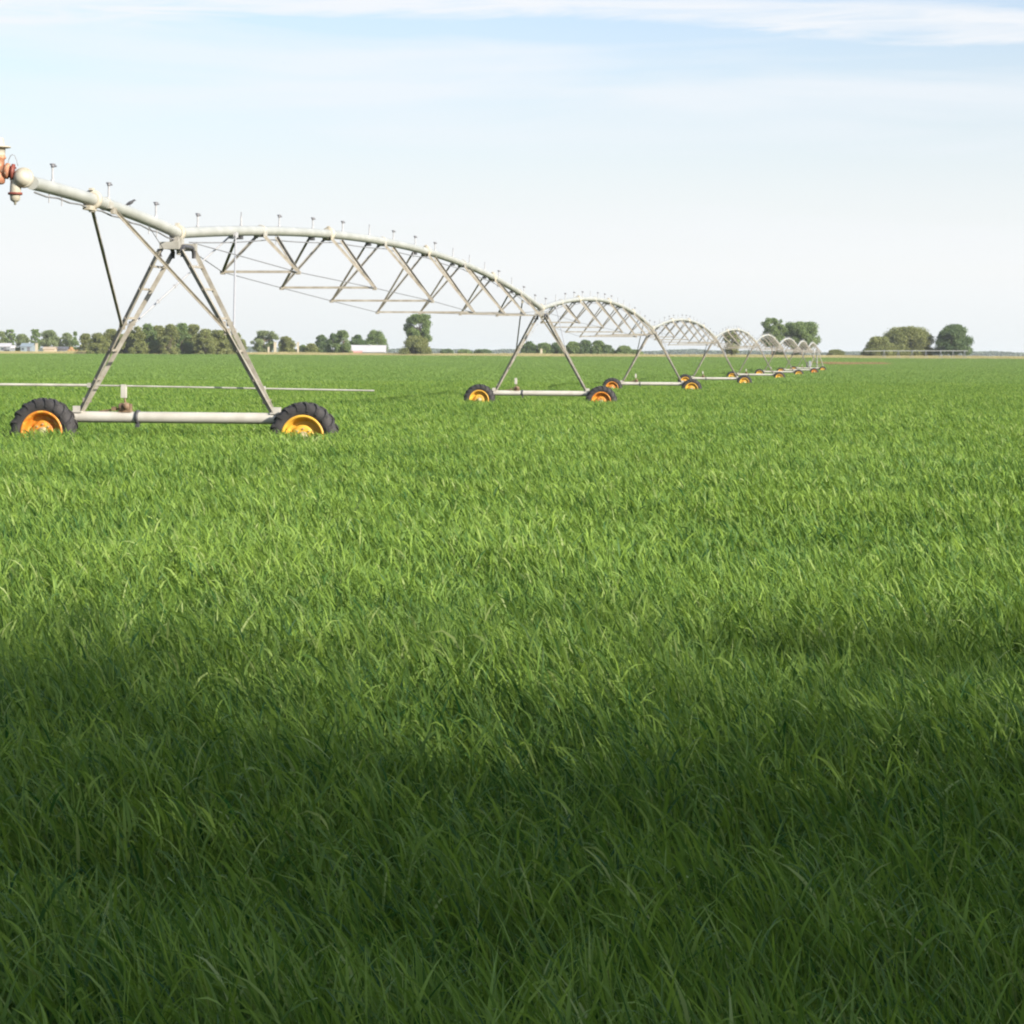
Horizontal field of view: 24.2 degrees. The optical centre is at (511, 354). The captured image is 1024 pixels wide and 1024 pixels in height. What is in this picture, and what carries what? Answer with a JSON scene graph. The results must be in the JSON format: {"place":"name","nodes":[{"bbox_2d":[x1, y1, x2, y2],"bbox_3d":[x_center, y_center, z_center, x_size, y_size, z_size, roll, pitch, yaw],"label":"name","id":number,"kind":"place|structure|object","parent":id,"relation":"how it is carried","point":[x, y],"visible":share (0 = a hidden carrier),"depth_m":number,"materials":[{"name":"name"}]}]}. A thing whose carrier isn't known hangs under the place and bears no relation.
{"place":"outdoors","nodes":[
{"label":"outdoors","id":0,"kind":"place"},
{"bbox_2d":[43,347,57,351],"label":"shed","id":1,"kind":"structure","parent":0,"point":[53,349],"depth_m":738.20,"materials":[{"name":"beige metal"}]},
{"bbox_2d":[351,344,386,352],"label":"barn","id":2,"kind":"structure","parent":0,"point":[369,348],"depth_m":739.54,"materials":[{"name":"white metal"}]},
{"bbox_2d":[0,0,1023,355],"label":"sky","id":3,"kind":"structure","parent":0,"point":[854,169],"materials":[{"name":"blue"}]},
{"bbox_2d":[41,351,1021,957],"bbox_3d":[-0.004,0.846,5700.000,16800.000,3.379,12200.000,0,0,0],"label":"ground","id":4,"kind":"structure","parent":0,"point":[455,353],"depth_m":1601.41,"materials":[{"name":"soil"}]},
{"bbox_2d":[0,331,8,342],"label":"broadleaf tree","id":5,"kind":"object","parent":4,"relation":"on","point":[2,336],"visible":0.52,"depth_m":788.97,"materials":[{"name":"green plant"}]},
{"bbox_2d":[0,343,12,350],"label":"shed","id":6,"kind":"structure","parent":4,"relation":"on","point":[5,346],"depth_m":767.00,"materials":[{"name":"white metal"}]},
{"bbox_2d":[5,329,16,344],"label":"broadleaf tree","id":7,"kind":"object","parent":4,"relation":"on","point":[9,335],"visible":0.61,"depth_m":789.50,"materials":[{"name":"green plant"}]},
{"bbox_2d":[15,334,29,350],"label":"broadleaf tree","id":8,"kind":"object","parent":4,"relation":"on","point":[21,339],"visible":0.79,"depth_m":799.10,"materials":[{"name":"green plant"}]},
{"bbox_2d":[20,343,34,350],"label":"shed","id":9,"kind":"structure","parent":4,"relation":"on","point":[27,346],"depth_m":767.60,"materials":[{"name":"white metal"}]},
{"bbox_2d":[30,329,40,348],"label":"broadleaf tree","id":10,"kind":"object","parent":4,"relation":"on","point":[35,332],"visible":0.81,"depth_m":789.29,"materials":[{"name":"green plant"}]},
{"bbox_2d":[39,330,61,346],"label":"broadleaf tree","id":11,"kind":"object","parent":4,"relation":"on","point":[50,338],"visible":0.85,"depth_m":793.73,"materials":[{"name":"green plant"}]},
{"bbox_2d":[55,346,68,350],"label":"shed","id":12,"kind":"structure","parent":4,"relation":"on","point":[62,348],"depth_m":743.01,"materials":[{"name":"grey metal"}]},
{"bbox_2d":[60,332,73,347],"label":"broadleaf tree","id":13,"kind":"object","parent":4,"relation":"on","point":[66,339],"visible":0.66,"depth_m":794.34,"materials":[{"name":"green plant"}]},
{"bbox_2d":[70,331,79,350],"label":"broadleaf tree","id":14,"kind":"object","parent":4,"relation":"on","point":[73,342],"visible":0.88,"depth_m":789.54,"materials":[{"name":"green plant"}]},
{"bbox_2d":[76,333,90,350],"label":"broadleaf tree","id":15,"kind":"object","parent":4,"relation":"on","point":[84,338],"visible":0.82,"depth_m":699.22,"materials":[{"name":"green plant"}]},
{"bbox_2d":[86,332,109,353],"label":"shelterbelt tree","id":16,"kind":"object","parent":4,"relation":"on","point":[98,344],"visible":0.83,"depth_m":654.35,"materials":[{"name":"green plant"}]},
{"bbox_2d":[103,328,121,353],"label":"shelterbelt tree","id":17,"kind":"object","parent":4,"relation":"on","point":[109,334],"visible":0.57,"depth_m":660.89,"materials":[{"name":"green plant"}]},
{"bbox_2d":[119,333,133,353],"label":"shelterbelt tree","id":18,"kind":"object","parent":4,"relation":"on","point":[127,345],"visible":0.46,"depth_m":666.62,"materials":[{"name":"green plant"}]},
{"bbox_2d":[127,326,148,353],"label":"shelterbelt tree","id":19,"kind":"object","parent":4,"relation":"on","point":[136,341],"visible":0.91,"depth_m":654.93,"materials":[{"name":"green plant"}]},
{"bbox_2d":[140,323,159,353],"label":"shelterbelt tree","id":20,"kind":"object","parent":4,"relation":"on","point":[151,341],"visible":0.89,"depth_m":661.23,"materials":[{"name":"green plant"}]},
{"bbox_2d":[148,325,168,353],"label":"shelterbelt tree","id":21,"kind":"object","parent":4,"relation":"on","point":[159,329],"visible":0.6,"depth_m":666.83,"materials":[{"name":"green plant"}]},
{"bbox_2d":[159,324,180,354],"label":"shelterbelt tree","id":22,"kind":"object","parent":4,"relation":"on","point":[171,331],"visible":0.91,"depth_m":655.58,"materials":[{"name":"green plant"}]},
{"bbox_2d":[174,322,193,353],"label":"shelterbelt tree","id":23,"kind":"object","parent":4,"relation":"on","point":[182,328],"visible":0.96,"depth_m":661.20,"materials":[{"name":"green plant"}]},
{"bbox_2d":[0,207,373,440],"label":"irrigation tower","id":24,"kind":"structure","parent":4,"relation":"on","point":[52,414],"depth_m":36.41,"materials":[{"name":"metal"}]},
{"bbox_2d":[27,163,181,247],"bbox_3d":[-5.570,-2.024,33.260,0.270,0.869,6.558,0,0,8],"label":"overhang pipe","id":25,"kind":"object","parent":24,"relation":"attached to","point":[91,199],"visible":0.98,"depth_m":32.38,"materials":[{"name":"metal"}]},
{"bbox_2d":[0,137,33,204],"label":"end gun","id":26,"kind":"object","parent":25,"relation":"attached to","point":[22,177],"visible":1,"depth_m":29.95,"materials":[{"name":"metal"}]},
{"bbox_2d":[184,212,543,316],"bbox_3d":[-2.070,-1.879,57.911,2.440,1.817,43.262,0,0,8],"label":"irrigation span","id":27,"kind":"object","parent":24,"relation":"on","point":[327,233],"visible":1,"depth_m":50.84,"materials":[{"name":"metal"}]},
{"bbox_2d":[184,324,200,353],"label":"shelterbelt tree","id":28,"kind":"object","parent":4,"relation":"on","point":[194,328],"visible":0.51,"depth_m":667.19,"materials":[{"name":"green plant"}]},
{"bbox_2d":[193,329,216,354],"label":"shelterbelt tree","id":29,"kind":"object","parent":4,"relation":"on","point":[208,344],"visible":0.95,"depth_m":654.99,"materials":[{"name":"green plant"}]},
{"bbox_2d":[209,329,231,353],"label":"shelterbelt tree","id":30,"kind":"object","parent":4,"relation":"on","point":[221,339],"visible":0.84,"depth_m":660.90,"materials":[{"name":"green plant"}]},
{"bbox_2d":[220,332,247,354],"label":"shelterbelt tree","id":31,"kind":"object","parent":4,"relation":"on","point":[243,341],"visible":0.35,"depth_m":666.36,"materials":[{"name":"green plant"}]},
{"bbox_2d":[250,330,279,352],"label":"broadleaf tree","id":32,"kind":"object","parent":4,"relation":"on","point":[259,345],"visible":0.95,"depth_m":719.27,"materials":[{"name":"green plant"}]},
{"bbox_2d":[278,336,296,351],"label":"bush","id":33,"kind":"object","parent":4,"relation":"on","point":[286,344],"visible":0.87,"depth_m":714.00,"materials":[{"name":"green plant"}]},
{"bbox_2d":[299,344,307,351],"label":"bush","id":34,"kind":"object","parent":4,"relation":"on","point":[302,347],"visible":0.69,"depth_m":714.18,"materials":[{"name":"green plant"}]},
{"bbox_2d":[305,343,318,351],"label":"bush","id":35,"kind":"object","parent":4,"relation":"on","point":[311,347],"visible":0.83,"depth_m":711.27,"materials":[{"name":"green plant"}]},
{"bbox_2d":[315,334,330,352],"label":"broadleaf tree","id":36,"kind":"object","parent":4,"relation":"on","point":[321,344],"visible":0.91,"depth_m":724.00,"materials":[{"name":"green plant"}]},
{"bbox_2d":[326,333,335,352],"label":"broadleaf tree","id":37,"kind":"object","parent":4,"relation":"on","point":[330,340],"visible":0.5,"depth_m":734.63,"materials":[{"name":"green plant"}]},
{"bbox_2d":[332,330,352,352],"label":"broadleaf tree","id":38,"kind":"object","parent":4,"relation":"on","point":[341,336],"visible":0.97,"depth_m":721.48,"materials":[{"name":"green plant"}]},
{"bbox_2d":[349,334,364,344],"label":"broadleaf tree","id":39,"kind":"object","parent":4,"relation":"on","point":[357,339],"visible":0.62,"depth_m":789.13,"materials":[{"name":"green plant"}]},
{"bbox_2d":[364,329,389,351],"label":"broadleaf tree","id":40,"kind":"object","parent":4,"relation":"on","point":[375,337],"visible":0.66,"depth_m":793.30,"materials":[{"name":"green plant"}]},
{"bbox_2d":[398,335,431,353],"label":"bush","id":41,"kind":"object","parent":4,"relation":"on","point":[415,344],"visible":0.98,"depth_m":684.05,"materials":[{"name":"green plant"}]},
{"bbox_2d":[403,313,432,341],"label":"broadleaf tree","id":42,"kind":"object","parent":4,"relation":"on","point":[420,319],"visible":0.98,"depth_m":688.39,"materials":[{"name":"green plant"}]},
{"bbox_2d":[440,348,453,353],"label":"bush","id":43,"kind":"object","parent":4,"relation":"on","point":[445,351],"visible":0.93,"depth_m":898.89,"materials":[{"name":"green plant"}]},
{"bbox_2d":[457,349,472,353],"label":"bush","id":44,"kind":"object","parent":4,"relation":"on","point":[466,351],"visible":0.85,"depth_m":898.46,"materials":[{"name":"green plant"}]},
{"bbox_2d":[474,349,491,353],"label":"bush","id":45,"kind":"object","parent":4,"relation":"on","point":[486,351],"visible":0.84,"depth_m":898.63,"materials":[{"name":"green plant"}]},
{"bbox_2d":[0,403,1023,1023],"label":"wheat crop","id":46,"kind":"object","parent":4,"relation":"on","point":[412,715],"visible":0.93,"depth_m":6.98,"materials":[{"name":"green plant"}]},
{"bbox_2d":[0,377,1023,415],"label":"wheat crop","id":47,"kind":"object","parent":4,"relation":"on","point":[933,397],"visible":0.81,"depth_m":91.19,"materials":[{"name":"green plant"}]},
{"bbox_2d":[0,353,1023,384],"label":"distant wheat crop","id":48,"kind":"object","parent":4,"relation":"on","point":[327,368],"visible":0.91,"depth_m":322.72,"materials":[{"name":"green plant"}]},
{"bbox_2d":[0,350,1023,358],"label":"dry grass","id":49,"kind":"structure","parent":4,"relation":"on","point":[584,355],"depth_m":677.19,"materials":[{"name":"plant"}]},
{"bbox_2d":[16,346,1023,355],"bbox_3d":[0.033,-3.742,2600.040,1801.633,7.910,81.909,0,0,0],"label":"wood","id":50,"kind":"object","parent":4,"relation":"on","point":[754,352],"visible":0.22,"depth_m":2570.96,"materials":[{"name":"green plant"}]},
{"bbox_2d":[520,341,538,353],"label":"grove tree","id":51,"kind":"object","parent":4,"relation":"on","point":[530,347],"visible":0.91,"depth_m":758.98,"materials":[{"name":"green plant"}]},
{"bbox_2d":[464,300,616,402],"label":"irrigation tower","id":52,"kind":"structure","parent":4,"relation":"on","point":[480,392],"depth_m":79.22,"materials":[{"name":"metal"}]},
{"bbox_2d":[540,291,656,337],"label":"irrigation span","id":53,"kind":"object","parent":52,"relation":"attached to","point":[578,299],"visible":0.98,"depth_m":95.39,"materials":[{"name":"metal"}]},
{"bbox_2d":[536,343,554,353],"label":"grove tree","id":54,"kind":"object","parent":4,"relation":"on","point":[545,347],"visible":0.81,"depth_m":758.42,"materials":[{"name":"green plant"}]},
{"bbox_2d":[550,342,566,353],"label":"grove tree","id":55,"kind":"object","parent":4,"relation":"on","point":[556,348],"visible":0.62,"depth_m":758.52,"materials":[{"name":"green plant"}]},
{"bbox_2d":[566,341,581,353],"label":"grove tree","id":56,"kind":"object","parent":4,"relation":"on","point":[573,347],"visible":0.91,"depth_m":758.74,"materials":[{"name":"green plant"}]},
{"bbox_2d":[578,339,592,353],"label":"grove tree","id":57,"kind":"object","parent":4,"relation":"on","point":[585,345],"visible":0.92,"depth_m":758.97,"materials":[{"name":"green plant"}]},
{"bbox_2d":[591,340,604,353],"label":"grove tree","id":58,"kind":"object","parent":4,"relation":"on","point":[597,347],"visible":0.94,"depth_m":758.84,"materials":[{"name":"green plant"}]},
{"bbox_2d":[603,344,614,353],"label":"grove tree","id":59,"kind":"object","parent":4,"relation":"on","point":[607,348],"visible":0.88,"depth_m":758.88,"materials":[{"name":"green plant"}]},
{"bbox_2d":[614,345,631,353],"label":"grove tree","id":60,"kind":"object","parent":4,"relation":"on","point":[623,349],"visible":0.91,"depth_m":758.56,"materials":[{"name":"green plant"}]},
{"bbox_2d":[628,349,643,353],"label":"grove tree","id":61,"kind":"object","parent":4,"relation":"on","point":[633,351],"visible":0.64,"depth_m":758.72,"materials":[{"name":"green plant"}]},
{"bbox_2d":[602,325,701,388],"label":"irrigation tower","id":62,"kind":"structure","parent":4,"relation":"on","point":[617,383],"depth_m":122.02,"materials":[{"name":"metal"}]},
{"bbox_2d":[649,315,719,345],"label":"irrigation span","id":63,"kind":"object","parent":62,"relation":"on","point":[702,327],"visible":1,"depth_m":138.99,"materials":[{"name":"metal"}]},
{"bbox_2d":[678,335,751,382],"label":"irrigation tower","id":64,"kind":"structure","parent":4,"relation":"on","point":[740,379],"depth_m":164.73,"materials":[{"name":"metal"}]},
{"bbox_2d":[714,326,759,348],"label":"irrigation span","id":65,"kind":"object","parent":64,"relation":"on","point":[735,330],"visible":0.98,"depth_m":185.89,"materials":[{"name":"metal"}]},
{"bbox_2d":[722,331,740,355],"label":"broadleaf tree","id":66,"kind":"object","parent":4,"relation":"on","point":[732,351],"visible":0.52,"depth_m":679.26,"materials":[{"name":"green plant"}]},
{"bbox_2d":[726,341,784,377],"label":"irrigation tower","id":67,"kind":"structure","parent":4,"relation":"on","point":[776,374],"depth_m":207.38,"materials":[{"name":"metal"}]},
{"bbox_2d":[752,332,783,350],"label":"irrigation span","id":68,"kind":"object","parent":67,"relation":"attached to","point":[769,336],"visible":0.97,"depth_m":228.65,"materials":[{"name":"metal"}]},
{"bbox_2d":[760,317,786,354],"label":"broadleaf tree","id":69,"kind":"object","parent":4,"relation":"on","point":[776,329],"visible":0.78,"depth_m":699.15,"materials":[{"name":"green plant"}]},
{"bbox_2d":[773,351,783,354],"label":"bush","id":70,"kind":"object","parent":4,"relation":"on","point":[778,353],"visible":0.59,"depth_m":705.16,"materials":[{"name":"green plant"}]},
{"bbox_2d":[755,343,803,373],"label":"irrigation tower","id":71,"kind":"structure","parent":4,"relation":"on","point":[761,371],"depth_m":250.07,"materials":[{"name":"metal"}]},
{"bbox_2d":[775,336,801,351],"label":"irrigation span","id":72,"kind":"object","parent":71,"relation":"on","point":[785,341],"visible":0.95,"depth_m":266.09,"materials":[{"name":"metal"}]},
{"bbox_2d":[777,345,818,372],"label":"irrigation tower","id":73,"kind":"structure","parent":4,"relation":"on","point":[812,370],"depth_m":292.69,"materials":[{"name":"metal"}]},
{"bbox_2d":[782,321,821,353],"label":"broadleaf tree","id":74,"kind":"object","parent":4,"relation":"on","point":[797,331],"visible":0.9,"depth_m":702.41,"materials":[{"name":"green plant"}]},
{"bbox_2d":[790,347,826,369],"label":"irrigation tower","id":75,"kind":"structure","parent":4,"relation":"on","point":[819,368],"depth_m":335.51,"materials":[{"name":"metal"}]},
{"bbox_2d":[795,339,812,352],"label":"irrigation span","id":76,"kind":"object","parent":75,"relation":"on","point":[806,350],"visible":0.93,"depth_m":313.96,"materials":[{"name":"metal"}]},
{"bbox_2d":[805,341,820,352],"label":"irrigation span","id":77,"kind":"object","parent":75,"relation":"attached to","point":[812,347],"visible":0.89,"depth_m":351.39,"materials":[{"name":"metal"}]},
{"bbox_2d":[811,350,822,367],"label":"pivot","id":78,"kind":"object","parent":4,"relation":"on","point":[817,359],"visible":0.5,"depth_m":378.29,"materials":[{"name":"metal"}]},
{"bbox_2d":[827,349,845,354],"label":"bush","id":79,"kind":"object","parent":4,"relation":"on","point":[835,352],"visible":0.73,"depth_m":718.90,"materials":[{"name":"green plant"}]},
{"bbox_2d":[819,361,893,364],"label":"dirt track","id":80,"kind":"object","parent":4,"relation":"on","point":[826,362],"visible":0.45,"depth_m":474.14,"materials":[{"name":"brown soil"}]},
{"bbox_2d":[860,335,896,355],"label":"bush","id":81,"kind":"object","parent":4,"relation":"on","point":[876,345],"visible":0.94,"depth_m":687.68,"materials":[{"name":"green plant"}]},
{"bbox_2d":[880,325,935,355],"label":"broadleaf tree","id":82,"kind":"object","parent":4,"relation":"on","point":[916,340],"visible":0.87,"depth_m":696.74,"materials":[{"name":"green plant"}]},
{"bbox_2d":[864,350,965,358],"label":"fence","id":83,"kind":"object","parent":4,"relation":"on","point":[912,353],"visible":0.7,"depth_m":639.96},
{"bbox_2d":[932,324,974,355],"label":"broadleaf tree","id":84,"kind":"object","parent":4,"relation":"on","point":[950,338],"visible":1,"depth_m":692.98,"materials":[{"name":"green plant"}]}
]}

